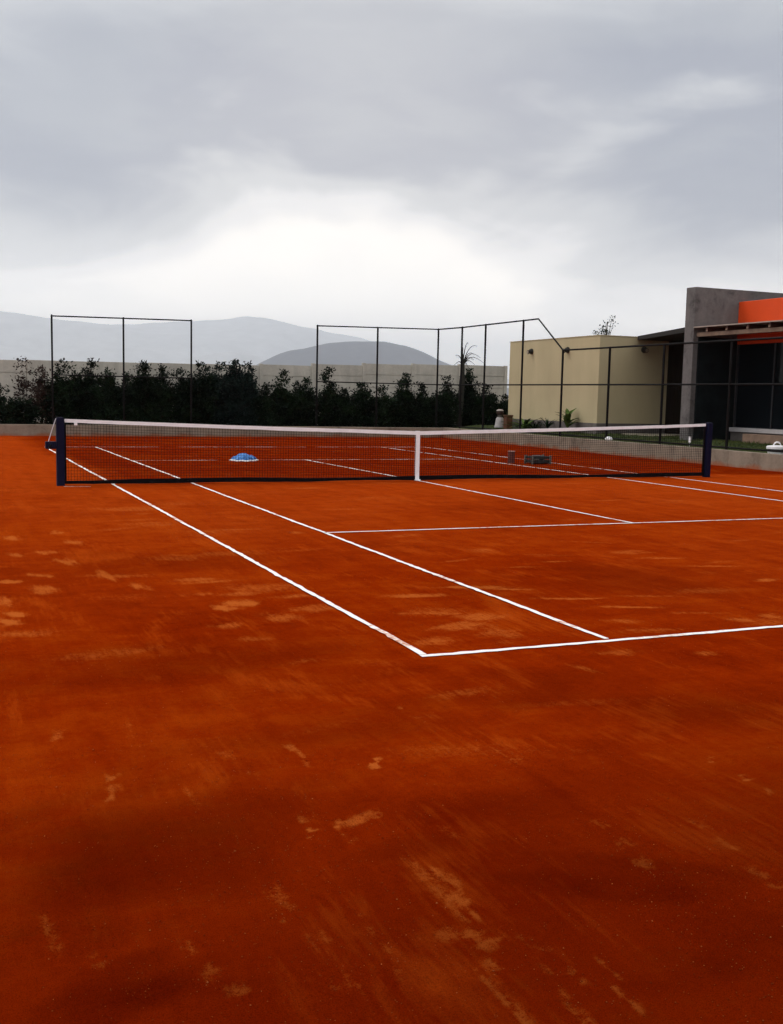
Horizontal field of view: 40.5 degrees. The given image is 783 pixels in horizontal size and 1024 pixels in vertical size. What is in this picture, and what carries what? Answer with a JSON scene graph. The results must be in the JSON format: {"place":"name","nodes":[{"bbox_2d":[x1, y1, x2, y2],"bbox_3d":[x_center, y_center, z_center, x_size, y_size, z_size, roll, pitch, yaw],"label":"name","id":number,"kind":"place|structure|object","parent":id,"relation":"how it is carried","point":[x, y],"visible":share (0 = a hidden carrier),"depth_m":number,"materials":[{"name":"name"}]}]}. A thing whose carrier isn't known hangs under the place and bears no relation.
{"place":"outdoors","nodes":[
{"label":"outdoors","id":0,"kind":"place"},
{"bbox_2d":[168,352,266,364],"bbox_3d":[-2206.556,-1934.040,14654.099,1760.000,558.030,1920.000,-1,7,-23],"label":"hill","id":1,"kind":"structure","parent":0,"point":[226,357],"depth_m":14319.43,"materials":[{"name":"grey"}]},
{"bbox_2d":[0,311,508,387],"bbox_3d":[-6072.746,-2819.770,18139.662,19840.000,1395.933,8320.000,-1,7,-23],"label":"mountain","id":2,"kind":"structure","parent":0,"point":[27,337],"depth_m":16987.67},
{"bbox_2d":[257,341,508,396],"bbox_3d":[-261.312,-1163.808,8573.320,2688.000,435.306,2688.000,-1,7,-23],"label":"hill","id":3,"kind":"structure","parent":0,"point":[350,353],"depth_m":8039.81,"materials":[{"name":"grey"}]},
{"bbox_2d":[0,436,782,1023],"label":"clay court","id":4,"kind":"object","parent":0,"point":[122,576],"visible":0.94,"depth_m":4.72,"materials":[{"name":"orange soil"}]},
{"bbox_2d":[45,417,64,485],"bbox_3d":[-5.282,-0.931,16.645,0.285,1.110,0.206,-1,7,-23],"label":"net post","id":5,"kind":"object","parent":4,"relation":"on","point":[58,445],"visible":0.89,"depth_m":16.65,"materials":[{"name":"black metal"}]},
{"bbox_2d":[49,449,114,484],"bbox_3d":[-6.767,-1.073,22.410,0.077,0.001,11.600,-1,7,-23],"label":"sideline","id":6,"kind":"object","parent":4,"relation":"on","point":[83,467],"visible":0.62,"depth_m":20.45,"materials":[{"name":"white paint"}]},
{"bbox_2d":[96,447,178,477],"bbox_3d":[-5.585,-1.104,22.917,0.078,0.001,11.600,-1,7,-23],"label":"sideline","id":7,"kind":"object","parent":4,"relation":"on","point":[140,463],"visible":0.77,"depth_m":22.02,"materials":[{"name":"white paint"}]},
{"bbox_2d":[231,453,257,461],"bbox_3d":[-3.336,-1.238,23.822,0.607,0.174,0.530,2,6,8],"label":"tarpaulin","id":8,"kind":"object","parent":4,"relation":"on","point":[242,456],"visible":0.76,"depth_m":23.70,"materials":[{"name":"blue plastic"}]},
{"bbox_2d":[132,459,364,460],"bbox_3d":[-1.841,-1.218,24.682,8.290,0.001,0.071,-1,7,-23],"label":"service line","id":9,"kind":"object","parent":4,"relation":"on","point":[334,459],"visible":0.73,"depth_m":24.98,"materials":[{"name":"white paint"}]},
{"bbox_2d":[114,485,425,654],"bbox_3d":[-2.150,0.200,11.697,0.067,0.001,11.870,-1,7,-23],"label":"sideline","id":10,"kind":"object","parent":4,"relation":"on","point":[414,649],"visible":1,"depth_m":8.33,"materials":[{"name":"white paint"}]},
{"bbox_2d":[64,419,705,483],"bbox_3d":[0.618,-1.111,19.223,12.629,1.091,0.094,-1,7,-23],"label":"tennis net","id":11,"kind":"object","parent":4,"relation":"on","point":[417,450],"visible":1,"depth_m":18.94,"materials":[{"name":"black fabric"}]},
{"bbox_2d":[0,566,782,1023],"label":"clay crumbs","id":12,"kind":"object","parent":4,"relation":"on","point":[388,844],"visible":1,"depth_m":3.58,"materials":[{"name":"orange soil"}]},
{"bbox_2d":[192,483,607,638],"bbox_3d":[-0.956,0.169,12.214,0.068,0.001,11.860,-1,7,-23],"label":"sideline","id":13,"kind":"object","parent":4,"relation":"on","point":[539,613],"visible":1,"depth_m":9.02,"materials":[{"name":"white paint"}]},
{"bbox_2d":[384,447,610,477],"bbox_3d":[2.025,-1.301,26.176,0.078,0.001,11.600,-2,7,-24],"label":"sideline","id":14,"kind":"object","parent":4,"relation":"on","point":[504,463],"visible":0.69,"depth_m":24.46,"materials":[{"name":"white paint"}]},
{"bbox_2d":[507,451,514,462],"bbox_3d":[2.836,-1.308,25.101,0.184,0.285,0.184,-1,7,-23],"label":"tin can","id":15,"kind":"object","parent":4,"relation":"on","point":[510,460],"visible":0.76,"depth_m":25.03,"materials":[{"name":"grey metal"}]},
{"bbox_2d":[422,481,632,522],"bbox_3d":[1.748,-0.219,16.270,0.068,0.001,6.500,-1,7,-23],"label":"service line","id":16,"kind":"object","parent":4,"relation":"on","point":[530,502],"visible":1,"depth_m":15.60,"materials":[{"name":"white paint"}]},
{"bbox_2d":[427,447,629,472],"bbox_3d":[3.280,-1.333,26.713,0.075,0.001,11.600,-2,7,-23],"label":"sideline","id":17,"kind":"object","parent":4,"relation":"on","point":[517,458],"visible":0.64,"depth_m":24.88,"materials":[{"name":"white paint"}]},
{"bbox_2d":[524,455,551,463],"bbox_3d":[3.447,-1.238,24.971,0.526,0.201,0.376,-1,7,-23],"label":"crate","id":18,"kind":"object","parent":4,"relation":"on","point":[539,457],"visible":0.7,"depth_m":24.86,"materials":[{"name":"black plastic"}]},
{"bbox_2d":[324,518,774,532],"bbox_3d":[3.101,0.134,13.312,8.321,0.001,0.064,-1,7,-22],"label":"service line","id":19,"kind":"object","parent":4,"relation":"on","point":[550,525],"visible":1,"depth_m":12.81,"materials":[{"name":"white paint"}]},
{"bbox_2d":[420,625,782,656],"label":"baseline","id":20,"kind":"object","parent":4,"relation":"on","point":[502,649],"visible":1,"depth_m":6.71,"materials":[{"name":"white paint"}]},
{"bbox_2d":[616,478,780,500],"bbox_3d":[6.694,-0.029,15.485,0.075,0.001,11.870,-1,7,-23],"label":"sideline","id":21,"kind":"object","parent":4,"relation":"on","point":[698,489],"visible":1,"depth_m":18.47,"materials":[{"name":"white paint"}]},
{"bbox_2d":[702,422,712,476],"bbox_3d":[6.469,-1.261,21.721,0.135,1.150,0.120,-1,7,-23],"label":"net post","id":22,"kind":"object","parent":4,"relation":"on","point":[708,448],"visible":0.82,"depth_m":21.67,"materials":[{"name":"metal"}]},
{"bbox_2d":[672,477,777,490],"bbox_3d":[7.931,-0.061,16.015,0.075,0.001,11.870,-1,7,-23],"label":"sideline","id":23,"kind":"object","parent":4,"relation":"on","point":[728,484],"visible":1,"depth_m":19.84,"materials":[{"name":"white paint"}]},
{"bbox_2d":[0,0,782,378],"label":"sky","id":24,"kind":"structure","parent":0,"point":[571,166],"materials":[{"name":"grey"}]},
{"bbox_2d":[458,424,782,453],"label":"lawn","id":25,"kind":"structure","parent":0,"point":[714,443],"depth_m":29.54,"materials":[{"name":"plant"}]},
{"bbox_2d":[494,409,503,427],"bbox_3d":[3.902,-3.369,38.188,0.410,0.660,0.410,-1,7,-23],"label":"garden ornament","id":26,"kind":"object","parent":25,"relation":"on","point":[499,419],"visible":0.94,"depth_m":38.07,"materials":[{"name":"stone"}]},
{"bbox_2d":[503,415,512,428],"bbox_3d":[4.146,-3.203,37.755,0.280,0.514,0.280,-1,7,-23],"label":"planter box","id":27,"kind":"object","parent":25,"relation":"on","point":[506,420],"visible":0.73,"depth_m":37.66,"materials":[{"name":"brown ceramic"}]},
{"bbox_2d":[502,415,539,428],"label":"plant","id":28,"kind":"object","parent":25,"relation":"on","point":[524,422],"visible":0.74,"depth_m":36.50,"materials":[{"name":"green plant"}]},
{"bbox_2d":[523,422,544,428],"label":"plant","id":29,"kind":"object","parent":25,"relation":"on","point":[534,426],"visible":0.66,"depth_m":35.81,"materials":[{"name":"green plant"}]},
{"bbox_2d":[536,418,553,427],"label":"plant","id":30,"kind":"object","parent":25,"relation":"on","point":[548,424],"visible":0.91,"depth_m":35.27,"materials":[{"name":"green plant"}]},
{"bbox_2d":[315,318,782,452],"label":"fence","id":31,"kind":"object","parent":25,"relation":"on","point":[662,384],"visible":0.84,"depth_m":32.69,"materials":[{"name":"black metal"}]},
{"bbox_2d":[556,408,577,432],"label":"plant","id":32,"kind":"object","parent":25,"relation":"on","point":[567,417],"visible":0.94,"depth_m":34.09,"materials":[{"name":"green plant"}]},
{"bbox_2d":[508,327,684,433],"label":"cream building","id":33,"kind":"structure","parent":25,"relation":"on","point":[634,405],"depth_m":33.92,"materials":[{"name":"beige paint"}]},
{"bbox_2d":[592,315,618,334],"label":"tree","id":34,"kind":"object","parent":25,"relation":"on","point":[605,331],"visible":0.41,"depth_m":41.97,"materials":[{"name":"green plant"}]},
{"bbox_2d":[679,287,782,444],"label":"clubhouse","id":35,"kind":"structure","parent":25,"relation":"on","point":[756,411],"depth_m":29.12,"materials":[{"name":"concrete"}]},
{"bbox_2d":[733,343,782,429],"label":"window frame","id":36,"kind":"structure","parent":35,"relation":"in","point":[775,346],"depth_m":28.48,"materials":[{"name":"black metal"}]},
{"bbox_2d":[766,441,782,453],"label":"tub","id":37,"kind":"object","parent":25,"relation":"on","point":[775,447],"visible":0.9,"depth_m":24.60,"materials":[{"name":"white plastic"}]},
{"bbox_2d":[621,433,678,436],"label":"passage paving","id":38,"kind":"structure","parent":0,"point":[663,434],"depth_m":33.08,"materials":[{"name":"grey concrete"}]},
{"label":"ground","id":39,"kind":"structure","parent":0,"visible":0},
{"bbox_2d":[0,424,442,437],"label":"kerb wall","id":40,"kind":"structure","parent":39,"relation":"on","point":[25,429],"depth_m":35.88,"materials":[{"name":"concrete"}]},
{"bbox_2d":[0,360,507,424],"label":"boundary wall","id":41,"kind":"structure","parent":39,"relation":"on","point":[387,373],"depth_m":41.35,"materials":[{"name":"concrete"}]},
{"bbox_2d":[443,428,782,471],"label":"kerb wall","id":42,"kind":"structure","parent":39,"relation":"on","point":[751,460],"depth_m":28.38,"materials":[{"name":"concrete"}]},
{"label":"planting bed","id":43,"kind":"structure","parent":0,"visible":0},
{"bbox_2d":[0,383,9,423],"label":"shrub","id":44,"kind":"object","parent":43,"relation":"on","point":[3,399],"visible":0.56,"depth_m":34.59,"materials":[{"name":"green plant"}]},
{"bbox_2d":[0,396,45,423],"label":"shrub","id":45,"kind":"object","parent":43,"relation":"on","point":[10,410],"visible":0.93,"depth_m":34.50,"materials":[{"name":"green plant"}]},
{"bbox_2d":[6,356,39,414],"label":"shrub","id":46,"kind":"object","parent":43,"relation":"on","point":[24,384],"visible":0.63,"depth_m":35.06,"materials":[{"name":"green plant"}]},
{"bbox_2d":[26,364,56,423],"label":"shrub","id":47,"kind":"object","parent":43,"relation":"on","point":[39,395],"visible":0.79,"depth_m":35.15,"materials":[{"name":"green plant"}]},
{"bbox_2d":[33,358,85,424],"bbox_3d":[-11.252,-4.020,35.666,1.810,2.374,1.886,-1,7,-23],"label":"shrub","id":48,"kind":"object","parent":43,"relation":"on","point":[60,385],"visible":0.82,"depth_m":35.28,"materials":[{"name":"green plant"}]},
{"bbox_2d":[58,369,87,424],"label":"shrub","id":49,"kind":"object","parent":43,"relation":"on","point":[75,382],"visible":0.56,"depth_m":35.54,"materials":[{"name":"green plant"}]},
{"bbox_2d":[69,358,119,424],"bbox_3d":[-10.050,-3.992,35.748,1.645,2.411,1.693,5,7,32],"label":"shrub","id":50,"kind":"object","parent":43,"relation":"on","point":[92,392],"visible":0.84,"depth_m":35.58,"materials":[{"name":"green plant"}]},
{"bbox_2d":[92,367,127,424],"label":"shrub","id":51,"kind":"object","parent":43,"relation":"on","point":[110,382],"visible":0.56,"depth_m":36.01,"materials":[{"name":"green plant"}]},
{"bbox_2d":[51,314,191,423],"bbox_3d":[-8.902,-4.646,35.219,4.670,3.668,0.140,-1,7,-23],"label":"fence","id":52,"kind":"object","parent":43,"relation":"on","point":[123,376],"visible":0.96,"depth_m":35.18,"materials":[{"name":"black metal"}]},
{"bbox_2d":[102,371,147,424],"bbox_3d":[-9.042,-3.818,36.154,1.498,1.982,1.804,0,6,-8],"label":"shrub","id":53,"kind":"object","parent":43,"relation":"on","point":[130,407],"visible":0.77,"depth_m":36.07,"materials":[{"name":"green plant"}]},
{"bbox_2d":[128,360,170,422],"bbox_3d":[-8.478,-4.079,36.674,1.782,2.377,1.637,-1,7,-23],"label":"shrub","id":54,"kind":"object","parent":43,"relation":"on","point":[142,383],"visible":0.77,"depth_m":36.45,"materials":[{"name":"green plant"}]},
{"bbox_2d":[143,363,181,422],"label":"shrub","id":55,"kind":"object","parent":43,"relation":"on","point":[168,387],"visible":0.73,"depth_m":36.83,"materials":[{"name":"green plant"}]},
{"bbox_2d":[159,367,199,423],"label":"shrub","id":56,"kind":"object","parent":43,"relation":"on","point":[179,397],"visible":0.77,"depth_m":36.86,"materials":[{"name":"green plant"}]},
{"bbox_2d":[178,361,224,423],"bbox_3d":[-6.690,-4.125,37.160,1.812,2.482,1.841,-1,7,-23],"label":"shrub","id":57,"kind":"object","parent":43,"relation":"on","point":[203,397],"visible":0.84,"depth_m":36.99,"materials":[{"name":"green plant"}]},
{"bbox_2d":[201,361,237,424],"bbox_3d":[-6.220,-4.172,37.855,1.740,2.435,1.771,2,6,11],"label":"shrub","id":58,"kind":"object","parent":43,"relation":"on","point":[219,382],"visible":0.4,"depth_m":37.47,"materials":[{"name":"green plant"}]},
{"bbox_2d":[213,359,261,425],"bbox_3d":[-5.566,-4.200,37.847,1.810,2.566,1.864,-1,7,-23],"label":"shrub","id":59,"kind":"object","parent":43,"relation":"on","point":[234,401],"visible":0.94,"depth_m":37.51,"materials":[{"name":"green plant"}]},
{"bbox_2d":[235,361,262,425],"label":"shrub","id":60,"kind":"object","parent":43,"relation":"on","point":[249,374],"visible":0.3,"depth_m":37.94,"materials":[{"name":"green plant"}]},
{"bbox_2d":[246,384,289,425],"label":"shrub","id":61,"kind":"object","parent":43,"relation":"on","point":[268,412],"visible":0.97,"depth_m":37.95,"materials":[{"name":"green plant"}]},
{"bbox_2d":[258,368,298,425],"bbox_3d":[-3.980,-4.095,38.502,1.512,2.224,1.580,4,7,21],"label":"shrub","id":62,"kind":"object","parent":43,"relation":"on","point":[282,392],"visible":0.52,"depth_m":38.32,"materials":[{"name":"green plant"}]},
{"bbox_2d":[279,380,318,426],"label":"shrub","id":63,"kind":"object","parent":43,"relation":"on","point":[303,419],"visible":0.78,"depth_m":38.46,"materials":[{"name":"green plant"}]},
{"bbox_2d":[296,376,321,426],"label":"shrub","id":64,"kind":"object","parent":43,"relation":"on","point":[309,394],"visible":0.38,"depth_m":38.96,"materials":[{"name":"green plant"}]},
{"bbox_2d":[309,366,346,426],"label":"shrub","id":65,"kind":"object","parent":43,"relation":"on","point":[327,413],"visible":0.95,"depth_m":39.00,"materials":[{"name":"green plant"}]},
{"bbox_2d":[331,387,363,426],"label":"shrub","id":66,"kind":"object","parent":43,"relation":"on","point":[349,409],"visible":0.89,"depth_m":39.21,"materials":[{"name":"green plant"}]},
{"bbox_2d":[346,383,379,426],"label":"shrub","id":67,"kind":"object","parent":43,"relation":"on","point":[366,400],"visible":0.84,"depth_m":39.66,"materials":[{"name":"green plant"}]},
{"bbox_2d":[365,384,411,426],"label":"shrub","id":68,"kind":"object","parent":43,"relation":"on","point":[386,413],"visible":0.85,"depth_m":39.79,"materials":[{"name":"green plant"}]},
{"bbox_2d":[392,372,424,427],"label":"shrub","id":69,"kind":"object","parent":43,"relation":"on","point":[406,395],"visible":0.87,"depth_m":40.26,"materials":[{"name":"green plant"}]},
{"bbox_2d":[410,381,440,427],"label":"shrub","id":70,"kind":"object","parent":43,"relation":"on","point":[425,404],"visible":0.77,"depth_m":40.60,"materials":[{"name":"green plant"}]},
{"bbox_2d":[425,391,453,427],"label":"shrub","id":71,"kind":"object","parent":43,"relation":"on","point":[442,415],"visible":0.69,"depth_m":40.75,"materials":[{"name":"green plant"}]},
{"bbox_2d":[433,375,466,427],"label":"shrub","id":72,"kind":"object","parent":43,"relation":"on","point":[453,403],"visible":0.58,"depth_m":41.11,"materials":[{"name":"green plant"}]},
{"bbox_2d":[455,343,481,427],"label":"palm","id":73,"kind":"object","parent":43,"relation":"on","point":[465,359],"visible":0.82,"depth_m":41.27,"materials":[{"name":"green plant"}]},
{"bbox_2d":[454,367,489,425],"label":"shrub","id":74,"kind":"object","parent":43,"relation":"on","point":[470,396],"visible":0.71,"depth_m":41.68,"materials":[{"name":"green plant"}]},
{"bbox_2d":[467,381,499,425],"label":"shrub","id":75,"kind":"object","parent":43,"relation":"on","point":[491,401],"visible":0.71,"depth_m":41.74,"materials":[{"name":"green plant"}]},
{"bbox_2d":[486,393,508,422],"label":"shrub","id":76,"kind":"object","parent":43,"relation":"on","point":[503,404],"visible":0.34,"depth_m":42.04,"materials":[{"name":"green plant"}]}
]}

